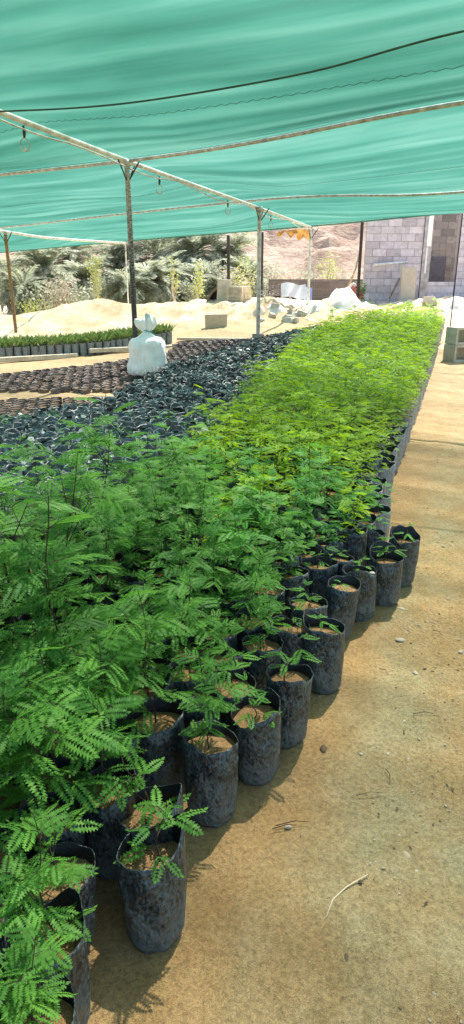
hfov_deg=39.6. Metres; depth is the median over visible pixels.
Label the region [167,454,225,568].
potted seedling
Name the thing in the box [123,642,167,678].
potted seedling
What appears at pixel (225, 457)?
potted seedling
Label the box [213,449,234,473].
potted seedling
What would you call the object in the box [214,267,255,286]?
dry shrub
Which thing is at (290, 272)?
dry shrub
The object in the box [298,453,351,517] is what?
potted seedling
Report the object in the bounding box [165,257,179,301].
sapling
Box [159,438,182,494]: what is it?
potted seedling
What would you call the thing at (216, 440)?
potted seedling
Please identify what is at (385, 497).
potted seedling
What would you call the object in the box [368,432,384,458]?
potted seedling
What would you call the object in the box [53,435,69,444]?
soil bag
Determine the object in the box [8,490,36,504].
soil bag
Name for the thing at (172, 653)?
potted seedling
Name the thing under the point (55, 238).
ridge pipe
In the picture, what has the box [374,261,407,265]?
white pipe
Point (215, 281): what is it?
dry shrub
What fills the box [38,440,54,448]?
soil bag
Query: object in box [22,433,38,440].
soil bag
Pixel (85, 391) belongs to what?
soil bag
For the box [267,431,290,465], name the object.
potted seedling
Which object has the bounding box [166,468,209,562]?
potted seedling
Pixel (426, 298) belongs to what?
rubble block
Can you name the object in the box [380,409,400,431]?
potted seedling
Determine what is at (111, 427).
soil bag
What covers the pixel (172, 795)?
potted seedling
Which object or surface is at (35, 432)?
soil bag
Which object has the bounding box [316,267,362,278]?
dry shrub
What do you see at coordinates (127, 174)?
steel pole
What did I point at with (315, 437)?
potted seedling
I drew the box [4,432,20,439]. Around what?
soil bag
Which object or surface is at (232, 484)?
potted seedling
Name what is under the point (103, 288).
dry shrub
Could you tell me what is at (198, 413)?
soil bag
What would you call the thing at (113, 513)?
potted seedling
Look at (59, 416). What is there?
soil bag
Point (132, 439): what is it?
soil bag
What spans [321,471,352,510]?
potted seedling
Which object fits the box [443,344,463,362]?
concrete block
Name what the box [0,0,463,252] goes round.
shade net
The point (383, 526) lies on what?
potted seedling
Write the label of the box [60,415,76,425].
soil bag
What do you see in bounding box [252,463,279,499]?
potted seedling
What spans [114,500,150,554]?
potted seedling
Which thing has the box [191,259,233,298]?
dry shrub
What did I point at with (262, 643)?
potted seedling
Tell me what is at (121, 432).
soil bag
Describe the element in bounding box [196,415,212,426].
soil bag
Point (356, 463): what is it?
potted seedling
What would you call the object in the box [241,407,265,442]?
potted seedling
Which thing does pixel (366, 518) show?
potted seedling
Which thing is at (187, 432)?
soil bag
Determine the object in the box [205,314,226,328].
masonry block
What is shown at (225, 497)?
potted seedling
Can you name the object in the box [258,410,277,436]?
potted seedling
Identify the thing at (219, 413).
soil bag
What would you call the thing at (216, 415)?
potted seedling
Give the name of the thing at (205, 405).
potted seedling
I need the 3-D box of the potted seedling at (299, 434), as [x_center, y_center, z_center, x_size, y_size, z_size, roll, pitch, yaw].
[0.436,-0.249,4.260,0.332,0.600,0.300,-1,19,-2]
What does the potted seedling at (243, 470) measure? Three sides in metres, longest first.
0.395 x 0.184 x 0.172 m
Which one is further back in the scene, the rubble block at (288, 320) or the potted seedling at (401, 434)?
the rubble block at (288, 320)
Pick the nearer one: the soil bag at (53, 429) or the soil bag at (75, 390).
the soil bag at (53, 429)
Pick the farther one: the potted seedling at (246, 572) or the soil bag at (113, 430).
the soil bag at (113, 430)
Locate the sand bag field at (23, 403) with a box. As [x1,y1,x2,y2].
[0,396,102,409]
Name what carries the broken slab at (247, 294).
on the ground
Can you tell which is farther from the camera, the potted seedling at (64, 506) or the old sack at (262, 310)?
the old sack at (262, 310)
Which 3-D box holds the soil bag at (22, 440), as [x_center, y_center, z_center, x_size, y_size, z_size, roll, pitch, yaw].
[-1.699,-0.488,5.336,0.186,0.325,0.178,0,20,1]
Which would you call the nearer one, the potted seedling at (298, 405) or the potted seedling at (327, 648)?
the potted seedling at (327, 648)
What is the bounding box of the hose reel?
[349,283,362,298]
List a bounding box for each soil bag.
[0,388,7,392]
[0,416,12,425]
[0,417,15,423]
[0,424,12,429]
[0,445,17,457]
[1,414,17,419]
[2,438,17,443]
[2,463,25,475]
[2,475,24,490]
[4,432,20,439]
[5,428,26,434]
[6,508,32,551]
[7,424,27,431]
[8,408,20,411]
[8,459,26,470]
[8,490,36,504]
[9,388,19,392]
[11,419,29,422]
[12,450,32,460]
[13,422,27,427]
[14,479,39,497]
[15,433,37,444]
[17,411,32,421]
[18,387,28,391]
[18,413,32,416]
[18,435,37,449]
[18,471,39,481]
[20,409,32,412]
[20,429,41,435]
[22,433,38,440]
[22,460,46,475]
[23,425,40,433]
[26,461,44,466]
[27,454,46,463]
[28,421,45,424]
[28,423,42,428]
[29,387,39,391]
[31,412,46,418]
[31,416,46,421]
[31,505,58,534]
[34,408,50,415]
[34,443,49,455]
[36,431,55,437]
[37,437,56,442]
[37,486,62,498]
[38,389,48,392]
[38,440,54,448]
[38,469,61,477]
[40,477,61,483]
[41,386,51,390]
[41,426,58,435]
[42,424,56,429]
[43,420,58,425]
[44,411,63,418]
[44,416,58,421]
[45,410,60,415]
[45,461,64,471]
[47,444,67,454]
[50,433,72,450]
[50,451,68,459]
[51,388,60,393]
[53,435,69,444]
[54,428,71,434]
[56,420,72,428]
[57,429,72,444]
[57,492,81,523]
[58,422,71,429]
[60,387,70,392]
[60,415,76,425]
[61,468,84,474]
[62,411,78,416]
[63,484,85,510]
[64,464,86,472]
[68,442,84,449]
[72,388,82,392]
[72,416,88,421]
[72,426,87,431]
[73,414,88,418]
[73,419,90,425]
[73,435,87,441]
[74,409,88,415]
[80,389,90,393]
[83,478,102,513]
[84,463,105,476]
[86,455,102,462]
[86,459,106,465]
[87,447,104,455]
[88,411,103,418]
[89,427,104,433]
[89,427,104,436]
[90,413,103,418]
[92,380,101,383]
[92,387,101,392]
[100,420,118,427]
[102,388,112,392]
[102,451,119,457]
[103,411,117,415]
[103,424,118,430]
[103,440,122,448]
[103,456,123,465]
[105,422,120,435]
[105,446,123,453]
[105,468,128,508]
[117,409,130,420]
[117,437,135,448]
[119,415,134,421]
[119,422,135,429]
[119,426,136,435]
[119,434,136,440]
[122,426,136,432]
[123,449,142,463]
[125,455,143,497]
[131,411,146,416]
[133,417,148,421]
[133,430,151,438]
[134,413,149,417]
[134,420,149,426]
[135,435,154,441]
[137,424,149,430]
[138,427,153,433]
[139,436,155,447]
[142,443,157,452]
[142,450,159,486]
[145,409,158,414]
[145,416,160,421]
[147,412,160,416]
[148,415,165,423]
[149,422,166,429]
[151,428,169,435]
[153,432,172,439]
[157,409,170,414]
[157,447,175,479]
[161,411,174,417]
[163,411,177,420]
[164,421,178,432]
[166,425,183,431]
[166,430,183,436]
[169,433,188,438]
[174,411,188,414]
[175,414,186,419]
[175,439,189,461]
[178,416,192,421]
[182,420,198,429]
[184,427,203,456]
[187,408,202,416]
[191,414,202,420]
[195,417,206,422]
[195,424,211,442]
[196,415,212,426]
[207,419,224,434]
[214,410,230,434]
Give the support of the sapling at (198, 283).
on the ground
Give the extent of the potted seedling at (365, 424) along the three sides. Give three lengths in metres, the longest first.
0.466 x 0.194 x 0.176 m
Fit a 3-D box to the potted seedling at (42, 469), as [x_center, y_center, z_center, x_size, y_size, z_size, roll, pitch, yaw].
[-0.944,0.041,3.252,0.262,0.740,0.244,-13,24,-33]
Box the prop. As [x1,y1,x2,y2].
[389,278,399,298]
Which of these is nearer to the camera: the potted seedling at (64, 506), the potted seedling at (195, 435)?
the potted seedling at (64, 506)
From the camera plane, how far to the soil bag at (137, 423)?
5.98 m
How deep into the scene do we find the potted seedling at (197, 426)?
4.84 m
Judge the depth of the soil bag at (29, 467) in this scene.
4.51 m
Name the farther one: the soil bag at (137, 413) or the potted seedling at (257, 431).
the soil bag at (137, 413)
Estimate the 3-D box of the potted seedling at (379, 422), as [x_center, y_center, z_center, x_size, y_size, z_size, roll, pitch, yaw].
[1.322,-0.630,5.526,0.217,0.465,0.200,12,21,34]
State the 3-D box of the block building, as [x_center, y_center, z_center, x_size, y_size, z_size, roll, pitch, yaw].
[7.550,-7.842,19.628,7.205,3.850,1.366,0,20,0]
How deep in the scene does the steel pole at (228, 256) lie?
21.82 m
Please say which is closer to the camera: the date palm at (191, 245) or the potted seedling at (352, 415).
the potted seedling at (352, 415)
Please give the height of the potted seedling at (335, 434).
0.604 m
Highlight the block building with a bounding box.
[362,213,463,303]
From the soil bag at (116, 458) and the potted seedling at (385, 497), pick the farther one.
the soil bag at (116, 458)
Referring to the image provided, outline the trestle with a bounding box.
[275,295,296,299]
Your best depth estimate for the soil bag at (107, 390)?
9.16 m
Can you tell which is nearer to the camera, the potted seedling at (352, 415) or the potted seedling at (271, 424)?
the potted seedling at (271, 424)
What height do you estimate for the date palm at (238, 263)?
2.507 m
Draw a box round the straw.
[326,874,367,917]
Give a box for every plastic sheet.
[329,287,366,311]
[362,302,375,307]
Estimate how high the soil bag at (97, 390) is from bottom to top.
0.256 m
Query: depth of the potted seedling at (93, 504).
3.23 m
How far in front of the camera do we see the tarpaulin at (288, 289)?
20.05 m
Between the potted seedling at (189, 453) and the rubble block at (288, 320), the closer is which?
the potted seedling at (189, 453)
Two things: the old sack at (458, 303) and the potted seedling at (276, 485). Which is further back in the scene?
the old sack at (458, 303)
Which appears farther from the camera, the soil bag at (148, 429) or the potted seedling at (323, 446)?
the soil bag at (148, 429)
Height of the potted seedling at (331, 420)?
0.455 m
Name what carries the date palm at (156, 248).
on the ground
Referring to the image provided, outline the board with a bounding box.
[399,267,416,300]
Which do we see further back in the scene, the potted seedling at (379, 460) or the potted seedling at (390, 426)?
the potted seedling at (390, 426)
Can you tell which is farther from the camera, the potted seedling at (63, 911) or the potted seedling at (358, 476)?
the potted seedling at (358, 476)
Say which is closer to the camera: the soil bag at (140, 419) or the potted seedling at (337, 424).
the potted seedling at (337, 424)
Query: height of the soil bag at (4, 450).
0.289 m
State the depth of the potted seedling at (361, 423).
5.94 m
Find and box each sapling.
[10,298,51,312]
[85,255,103,298]
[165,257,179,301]
[185,260,205,300]
[226,254,263,292]
[253,282,280,297]
[265,267,281,291]
[290,262,323,278]
[314,251,341,278]
[324,266,351,278]
[355,281,366,302]
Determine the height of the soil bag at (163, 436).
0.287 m
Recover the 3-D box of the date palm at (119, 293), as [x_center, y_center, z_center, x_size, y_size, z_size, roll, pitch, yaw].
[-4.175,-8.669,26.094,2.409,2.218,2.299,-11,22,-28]
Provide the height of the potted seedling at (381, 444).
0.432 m
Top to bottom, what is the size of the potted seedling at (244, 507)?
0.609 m
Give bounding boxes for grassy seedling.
[0,338,5,356]
[3,337,13,356]
[7,336,23,355]
[16,336,31,355]
[30,339,38,354]
[32,335,47,354]
[40,335,55,354]
[51,334,64,353]
[62,336,72,353]
[67,333,80,355]
[75,332,87,354]
[76,335,89,355]
[83,333,96,354]
[93,331,104,354]
[101,331,114,353]
[108,332,114,352]
[112,330,123,346]
[116,329,130,346]
[124,328,132,343]
[153,324,161,336]
[156,325,166,343]
[162,322,176,343]
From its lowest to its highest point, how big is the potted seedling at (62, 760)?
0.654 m
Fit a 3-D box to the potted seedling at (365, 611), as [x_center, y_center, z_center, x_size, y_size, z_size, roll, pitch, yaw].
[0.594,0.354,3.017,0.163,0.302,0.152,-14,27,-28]
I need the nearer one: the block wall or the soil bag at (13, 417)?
the soil bag at (13, 417)
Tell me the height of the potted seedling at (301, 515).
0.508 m
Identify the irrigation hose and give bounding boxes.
[0,119,310,228]
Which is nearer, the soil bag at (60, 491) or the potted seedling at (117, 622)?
the potted seedling at (117, 622)
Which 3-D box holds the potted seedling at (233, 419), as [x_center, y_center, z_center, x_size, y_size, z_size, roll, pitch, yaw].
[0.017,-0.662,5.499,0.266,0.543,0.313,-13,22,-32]
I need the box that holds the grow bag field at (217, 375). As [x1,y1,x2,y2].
[0,323,337,540]
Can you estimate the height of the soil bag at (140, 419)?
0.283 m
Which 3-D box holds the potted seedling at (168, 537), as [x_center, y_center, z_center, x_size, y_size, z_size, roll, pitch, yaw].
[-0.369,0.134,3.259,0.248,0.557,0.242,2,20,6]
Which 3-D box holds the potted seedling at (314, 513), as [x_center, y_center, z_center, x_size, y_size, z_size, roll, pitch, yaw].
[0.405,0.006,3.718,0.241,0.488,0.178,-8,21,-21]
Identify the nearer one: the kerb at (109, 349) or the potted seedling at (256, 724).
the potted seedling at (256, 724)
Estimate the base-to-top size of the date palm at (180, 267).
2.846 m
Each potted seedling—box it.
[0,441,139,657]
[0,443,26,589]
[0,465,86,693]
[0,470,37,579]
[0,480,126,717]
[0,491,37,616]
[0,504,57,635]
[0,540,21,642]
[0,562,17,624]
[0,589,11,660]
[0,615,100,761]
[0,628,49,722]
[0,628,56,783]
[0,636,112,814]
[0,663,125,863]
[0,666,61,828]
[0,800,97,1023]
[0,809,34,929]
[0,908,79,1023]
[1,609,52,673]
[3,588,52,649]
[9,549,58,617]
[12,451,65,547]
[14,803,102,949]
[18,506,63,588]
[18,547,88,697]
[27,473,63,561]
[31,545,88,637]
[38,542,85,618]
[40,525,96,607]
[48,464,93,548]
[50,473,96,541]
[52,681,150,879]
[53,516,92,564]
[53,620,148,774]
[58,392,147,588]
[63,621,146,734]
[66,559,89,584]
[66,584,122,669]
[66,603,131,695]
[75,437,119,531]
[78,482,128,547]
[81,477,124,573]
[81,505,136,618]
[81,573,127,631]
[82,524,139,606]
[87,481,121,526]
[87,585,196,789]
[88,734,194,845]
[92,483,127,557]
[104,452,142,512]
[107,471,171,570]
[110,483,148,540]
[112,508,155,592]
[113,512,163,577]
[113,785,207,953]
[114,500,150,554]
[117,569,176,661]
[117,570,161,612]
[123,581,157,631]
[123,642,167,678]
[125,611,180,709]
[127,433,164,511]
[130,423,194,537]
[131,477,195,594]
[132,443,158,495]
[134,465,185,584]
[136,463,170,525]
[140,483,180,551]
[143,434,211,547]
[143,507,169,537]
[144,535,213,644]
[145,534,182,566]
[150,438,193,519]
[152,562,227,693]
[153,498,224,590]
[156,478,201,534]
[158,573,203,613]
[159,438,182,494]
[159,588,210,665]
[160,454,192,514]
[162,435,199,496]
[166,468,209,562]
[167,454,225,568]
[167,662,218,728]
[168,525,234,610]
[172,441,199,483]
[172,647,255,827]
[173,434,223,510]
[182,481,226,522]
[183,463,217,517]
[184,423,211,460]
[184,459,225,529]
[184,542,234,621]
[185,384,226,447]
[185,453,209,497]
[186,431,220,468]
[193,438,210,464]
[193,494,254,562]
[195,422,231,500]
[195,436,227,475]
[197,508,258,593]
[198,593,237,655]
[199,413,231,462]
[199,459,223,485]
[199,521,231,546]
[199,609,243,674]
[202,459,230,494]
[203,424,226,456]
[203,433,240,486]
[206,405,232,441]
[206,621,260,729]
[208,521,239,584]
[211,476,249,529]
[211,480,235,510]
[212,399,241,444]
[212,413,253,464]
[212,432,231,467]
[212,494,258,537]
[212,515,279,621]
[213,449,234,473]
[213,490,237,516]
[215,415,241,453]
[217,403,249,442]
[220,546,286,653]
[221,409,242,433]
[221,459,260,500]
[222,477,282,559]
[223,424,239,449]
[223,450,249,497]
[225,436,254,468]
[226,450,247,489]
[226,485,282,574]
[228,394,253,427]
[230,418,249,446]
[231,411,252,446]
[231,671,281,785]
[233,394,253,431]
[234,463,270,525]
[235,467,285,539]
[236,414,262,453]
[236,451,257,476]
[237,447,259,484]
[238,446,273,492]
[239,427,266,460]
[239,544,274,583]
[240,419,256,436]
[241,397,278,454]
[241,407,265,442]
[242,592,285,692]
[244,408,272,445]
[245,392,267,426]
[245,422,269,465]
[248,430,279,475]
[248,540,288,617]
[250,465,281,511]
[251,402,275,430]
[251,421,277,456]
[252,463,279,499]
[254,434,294,487]
[256,510,282,546]
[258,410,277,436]
[259,407,289,445]
[259,421,287,462]
[259,494,312,574]
[259,515,293,556]
[260,443,300,491]
[260,622,321,748]
[261,405,276,429]
[263,416,296,451]
[263,482,293,512]
[266,406,287,431]
[266,491,296,524]
[266,601,309,664]
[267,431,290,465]
[268,426,294,474]
[272,413,291,437]
[273,413,308,458]
[275,429,324,487]
[275,469,301,502]
[275,537,309,617]
[276,409,304,443]
[277,435,311,475]
[277,478,320,538]
[278,396,304,431]
[278,477,304,510]
[279,423,313,472]
[281,442,329,528]
[282,489,321,546]
[283,422,304,448]
[283,438,304,462]
[284,472,323,517]
[285,407,297,428]
[285,443,326,496]
[288,579,327,620]
[289,386,325,430]
[291,385,319,440]
[291,395,320,434]
[291,533,321,564]
[294,405,324,453]
[295,429,316,459]
[296,429,325,467]
[296,436,326,476]
[297,507,329,542]
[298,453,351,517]
[299,466,329,509]
[300,538,338,598]
[301,408,331,452]
[301,415,330,454]
[301,608,344,694]
[304,396,331,428]
[304,445,348,529]
[306,449,332,491]
[312,398,342,446]
[312,511,346,556]
[313,407,335,429]
[314,426,347,467]
[315,414,330,440]
[316,437,350,498]
[316,443,337,469]
[318,436,335,463]
[320,446,338,472]
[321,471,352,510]
[322,418,361,474]
[322,433,359,484]
[323,548,354,575]
[324,401,342,429]
[324,409,339,434]
[325,575,360,638]
[329,417,351,455]
[329,497,358,537]
[330,412,349,440]
[331,405,359,435]
[331,419,350,451]
[334,415,355,441]
[334,474,360,519]
[335,486,369,565]
[336,407,368,448]
[337,440,364,478]
[337,461,361,497]
[339,424,366,461]
[340,402,370,442]
[340,472,369,500]
[342,397,364,428]
[342,557,376,621]
[344,479,380,529]
[346,449,377,484]
[348,416,374,445]
[348,433,373,469]
[350,431,366,452]
[351,483,375,505]
[353,431,375,461]
[354,451,380,478]
[356,400,374,429]
[356,411,373,439]
[358,503,390,566]
[359,402,382,430]
[359,424,380,450]
[359,427,388,467]
[359,483,382,496]
[361,479,396,541]
[363,458,388,493]
[365,425,384,443]
[366,483,391,507]
[368,410,387,435]
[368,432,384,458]
[368,536,406,606]
[371,410,390,428]
[371,457,394,495]
[373,422,393,446]
[374,411,398,438]
[377,441,399,461]
[379,433,397,473]
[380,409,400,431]
[383,428,402,471]
[386,423,406,461]
[389,412,408,454]
[389,522,420,586]
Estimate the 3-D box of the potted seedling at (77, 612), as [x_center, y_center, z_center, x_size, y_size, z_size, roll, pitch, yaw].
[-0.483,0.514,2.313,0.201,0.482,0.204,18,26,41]
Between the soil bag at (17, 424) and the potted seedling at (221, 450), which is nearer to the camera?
the potted seedling at (221, 450)
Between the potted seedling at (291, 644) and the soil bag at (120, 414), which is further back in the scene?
the soil bag at (120, 414)
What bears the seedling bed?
on the ground
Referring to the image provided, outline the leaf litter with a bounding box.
[398,601,460,1009]
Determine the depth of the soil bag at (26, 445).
5.17 m
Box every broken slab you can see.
[217,279,230,301]
[243,286,251,299]
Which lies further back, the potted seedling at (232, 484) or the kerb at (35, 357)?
the kerb at (35, 357)
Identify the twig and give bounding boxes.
[276,820,309,825]
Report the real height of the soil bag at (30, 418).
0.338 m
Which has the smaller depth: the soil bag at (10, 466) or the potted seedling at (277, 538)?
the potted seedling at (277, 538)
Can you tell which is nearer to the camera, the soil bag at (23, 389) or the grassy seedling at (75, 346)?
the soil bag at (23, 389)
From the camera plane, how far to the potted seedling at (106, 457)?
3.55 m
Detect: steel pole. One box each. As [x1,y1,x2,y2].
[0,231,17,332]
[118,159,139,337]
[121,243,128,303]
[227,235,229,278]
[252,207,269,337]
[261,232,263,297]
[307,227,318,303]
[356,222,363,298]
[450,214,462,326]
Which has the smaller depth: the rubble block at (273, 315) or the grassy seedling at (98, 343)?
the grassy seedling at (98, 343)
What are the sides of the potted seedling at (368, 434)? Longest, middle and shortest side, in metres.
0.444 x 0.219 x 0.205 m
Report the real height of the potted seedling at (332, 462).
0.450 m
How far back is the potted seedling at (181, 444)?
3.85 m
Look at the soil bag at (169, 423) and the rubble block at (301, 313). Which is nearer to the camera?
the soil bag at (169, 423)
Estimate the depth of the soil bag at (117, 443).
5.26 m
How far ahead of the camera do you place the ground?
1.85 m
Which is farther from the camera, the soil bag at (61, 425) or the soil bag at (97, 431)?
the soil bag at (61, 425)
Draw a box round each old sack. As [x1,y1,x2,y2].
[253,306,264,315]
[267,304,283,313]
[287,312,304,316]
[307,303,322,314]
[441,296,463,309]
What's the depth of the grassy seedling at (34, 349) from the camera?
13.02 m
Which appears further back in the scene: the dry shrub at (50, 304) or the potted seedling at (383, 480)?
the dry shrub at (50, 304)
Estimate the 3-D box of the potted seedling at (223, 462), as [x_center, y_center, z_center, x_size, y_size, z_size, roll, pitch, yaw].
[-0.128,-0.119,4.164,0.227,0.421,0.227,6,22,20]
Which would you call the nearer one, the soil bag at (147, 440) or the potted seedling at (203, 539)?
the potted seedling at (203, 539)
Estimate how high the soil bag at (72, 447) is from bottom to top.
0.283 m
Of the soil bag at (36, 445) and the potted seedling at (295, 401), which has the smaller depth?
the soil bag at (36, 445)
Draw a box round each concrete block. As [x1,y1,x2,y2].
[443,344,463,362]
[445,326,463,344]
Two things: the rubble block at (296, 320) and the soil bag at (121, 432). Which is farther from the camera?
the rubble block at (296, 320)
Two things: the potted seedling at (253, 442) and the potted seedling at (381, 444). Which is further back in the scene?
the potted seedling at (381, 444)
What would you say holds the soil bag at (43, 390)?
on the ground
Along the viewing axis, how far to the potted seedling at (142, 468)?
3.92 m
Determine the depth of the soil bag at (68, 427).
5.79 m
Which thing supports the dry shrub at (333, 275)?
on the ground
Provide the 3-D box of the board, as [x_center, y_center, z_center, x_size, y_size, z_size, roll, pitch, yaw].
[5.120,-6.627,18.789,0.426,0.959,0.174,0,17,0]
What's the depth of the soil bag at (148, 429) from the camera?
5.74 m
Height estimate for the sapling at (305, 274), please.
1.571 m
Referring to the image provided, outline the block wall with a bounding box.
[268,279,362,300]
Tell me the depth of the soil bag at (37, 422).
6.01 m
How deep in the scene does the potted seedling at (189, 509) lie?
3.72 m
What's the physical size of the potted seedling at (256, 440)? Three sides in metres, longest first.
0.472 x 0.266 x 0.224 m
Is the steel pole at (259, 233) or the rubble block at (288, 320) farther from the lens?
the rubble block at (288, 320)
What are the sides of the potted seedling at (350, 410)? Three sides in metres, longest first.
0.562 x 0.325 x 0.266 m
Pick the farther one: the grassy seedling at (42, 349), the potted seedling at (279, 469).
the grassy seedling at (42, 349)
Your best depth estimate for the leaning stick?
19.58 m
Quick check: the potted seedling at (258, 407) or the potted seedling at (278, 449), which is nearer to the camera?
the potted seedling at (278, 449)
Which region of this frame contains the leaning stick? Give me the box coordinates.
[348,253,358,286]
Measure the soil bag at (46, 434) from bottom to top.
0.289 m
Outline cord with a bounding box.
[0,30,463,111]
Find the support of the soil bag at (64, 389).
on the ground
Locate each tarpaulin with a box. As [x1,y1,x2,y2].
[281,282,306,298]
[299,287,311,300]
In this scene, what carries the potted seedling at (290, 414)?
on the seedling bed
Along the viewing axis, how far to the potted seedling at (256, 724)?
2.00 m
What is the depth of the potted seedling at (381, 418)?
5.89 m
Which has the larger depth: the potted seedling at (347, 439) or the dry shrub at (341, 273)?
the dry shrub at (341, 273)
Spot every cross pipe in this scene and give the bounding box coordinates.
[0,100,463,175]
[0,191,463,228]
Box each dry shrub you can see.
[15,280,68,310]
[37,276,80,306]
[60,284,102,303]
[85,269,120,299]
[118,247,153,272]
[174,280,212,301]
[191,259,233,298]
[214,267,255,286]
[263,262,286,296]
[269,267,302,278]
[292,270,315,278]
[314,269,352,278]
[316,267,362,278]
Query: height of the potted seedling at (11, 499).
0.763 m
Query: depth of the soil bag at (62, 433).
5.50 m
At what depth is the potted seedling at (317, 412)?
5.20 m
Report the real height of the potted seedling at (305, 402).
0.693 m
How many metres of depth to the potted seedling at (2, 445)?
2.79 m
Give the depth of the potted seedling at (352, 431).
5.58 m
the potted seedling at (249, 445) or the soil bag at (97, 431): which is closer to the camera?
the potted seedling at (249, 445)
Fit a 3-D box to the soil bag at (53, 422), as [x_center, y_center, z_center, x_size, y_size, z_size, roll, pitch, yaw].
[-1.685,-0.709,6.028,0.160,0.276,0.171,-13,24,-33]
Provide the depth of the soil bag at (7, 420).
6.07 m
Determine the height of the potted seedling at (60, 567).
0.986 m
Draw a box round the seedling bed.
[0,298,446,989]
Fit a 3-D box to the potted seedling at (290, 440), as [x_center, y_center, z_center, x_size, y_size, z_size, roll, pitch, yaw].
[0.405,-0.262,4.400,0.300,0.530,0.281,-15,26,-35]
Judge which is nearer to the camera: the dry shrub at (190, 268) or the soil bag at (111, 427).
the soil bag at (111, 427)
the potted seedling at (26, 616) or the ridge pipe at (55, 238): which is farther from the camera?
the ridge pipe at (55, 238)
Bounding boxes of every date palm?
[0,247,80,309]
[0,255,31,313]
[0,264,55,314]
[34,243,109,287]
[53,254,115,303]
[80,242,145,295]
[96,237,208,282]
[102,269,160,303]
[124,250,194,303]
[142,256,199,302]
[147,233,243,281]
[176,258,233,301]
[181,232,267,277]
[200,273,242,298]
[220,254,273,297]
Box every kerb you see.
[0,353,77,362]
[89,345,171,352]
[177,337,249,340]
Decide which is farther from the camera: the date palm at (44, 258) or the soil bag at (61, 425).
the date palm at (44, 258)
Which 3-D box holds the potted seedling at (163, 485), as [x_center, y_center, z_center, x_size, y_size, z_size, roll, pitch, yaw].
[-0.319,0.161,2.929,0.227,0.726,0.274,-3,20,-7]
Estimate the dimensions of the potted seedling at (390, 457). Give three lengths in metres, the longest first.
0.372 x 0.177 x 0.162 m
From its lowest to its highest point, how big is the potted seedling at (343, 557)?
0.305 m
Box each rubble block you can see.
[268,312,275,317]
[271,303,279,308]
[282,317,292,322]
[292,318,298,323]
[297,310,306,316]
[392,302,404,308]
[422,296,433,302]
[425,299,437,305]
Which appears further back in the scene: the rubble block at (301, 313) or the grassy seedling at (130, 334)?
the rubble block at (301, 313)
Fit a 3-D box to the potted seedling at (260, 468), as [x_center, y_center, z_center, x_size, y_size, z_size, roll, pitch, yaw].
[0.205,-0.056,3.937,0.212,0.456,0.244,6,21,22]
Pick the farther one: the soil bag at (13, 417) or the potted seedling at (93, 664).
the soil bag at (13, 417)
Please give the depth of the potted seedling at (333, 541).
3.21 m
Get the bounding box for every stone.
[320,745,326,752]
[396,638,404,641]
[403,851,409,857]
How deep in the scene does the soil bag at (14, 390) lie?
9.18 m
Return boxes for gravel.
[344,454,463,1023]
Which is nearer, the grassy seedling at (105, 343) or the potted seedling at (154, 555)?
the potted seedling at (154, 555)
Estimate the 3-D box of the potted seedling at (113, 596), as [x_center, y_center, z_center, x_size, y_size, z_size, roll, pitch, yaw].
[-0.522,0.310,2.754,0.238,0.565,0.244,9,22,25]
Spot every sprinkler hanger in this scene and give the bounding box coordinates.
[20,126,29,151]
[156,176,162,193]
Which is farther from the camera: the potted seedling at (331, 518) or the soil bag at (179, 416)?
the soil bag at (179, 416)
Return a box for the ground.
[0,295,463,1023]
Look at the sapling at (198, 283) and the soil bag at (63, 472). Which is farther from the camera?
the sapling at (198, 283)
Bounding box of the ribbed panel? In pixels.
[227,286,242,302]
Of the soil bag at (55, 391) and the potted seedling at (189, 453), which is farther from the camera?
the soil bag at (55, 391)
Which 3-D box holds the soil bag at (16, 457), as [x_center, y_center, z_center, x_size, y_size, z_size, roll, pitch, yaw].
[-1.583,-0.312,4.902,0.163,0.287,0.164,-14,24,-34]
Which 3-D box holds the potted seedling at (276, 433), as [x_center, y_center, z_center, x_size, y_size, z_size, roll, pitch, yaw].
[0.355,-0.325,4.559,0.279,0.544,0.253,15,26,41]
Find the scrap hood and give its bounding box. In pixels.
[206,287,216,301]
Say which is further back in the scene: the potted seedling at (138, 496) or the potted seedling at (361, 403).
the potted seedling at (361, 403)
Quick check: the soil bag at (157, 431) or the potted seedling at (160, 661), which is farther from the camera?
the soil bag at (157, 431)
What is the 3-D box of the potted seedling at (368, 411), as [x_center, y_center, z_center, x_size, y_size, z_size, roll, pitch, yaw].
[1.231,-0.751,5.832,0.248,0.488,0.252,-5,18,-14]
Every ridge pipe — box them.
[0,109,311,227]
[0,229,125,243]
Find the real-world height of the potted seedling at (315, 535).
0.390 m
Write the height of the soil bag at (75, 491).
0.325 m
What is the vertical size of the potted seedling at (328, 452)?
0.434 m
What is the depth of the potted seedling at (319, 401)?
5.58 m
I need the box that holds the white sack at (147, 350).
[127,313,167,375]
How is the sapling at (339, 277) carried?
on the ground
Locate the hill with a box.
[0,220,365,302]
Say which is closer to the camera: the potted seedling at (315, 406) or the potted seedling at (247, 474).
the potted seedling at (247, 474)
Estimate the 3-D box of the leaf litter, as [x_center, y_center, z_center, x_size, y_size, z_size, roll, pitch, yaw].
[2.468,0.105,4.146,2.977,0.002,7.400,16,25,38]
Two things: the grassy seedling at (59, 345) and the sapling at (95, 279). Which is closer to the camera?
the grassy seedling at (59, 345)
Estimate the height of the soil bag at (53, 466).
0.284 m
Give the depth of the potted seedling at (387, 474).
4.59 m
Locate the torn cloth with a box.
[277,228,309,240]
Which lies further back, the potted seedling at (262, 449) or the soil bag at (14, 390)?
the soil bag at (14, 390)
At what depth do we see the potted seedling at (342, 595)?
2.82 m
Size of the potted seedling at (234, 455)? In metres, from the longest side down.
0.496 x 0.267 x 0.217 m
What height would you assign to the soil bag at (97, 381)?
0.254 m

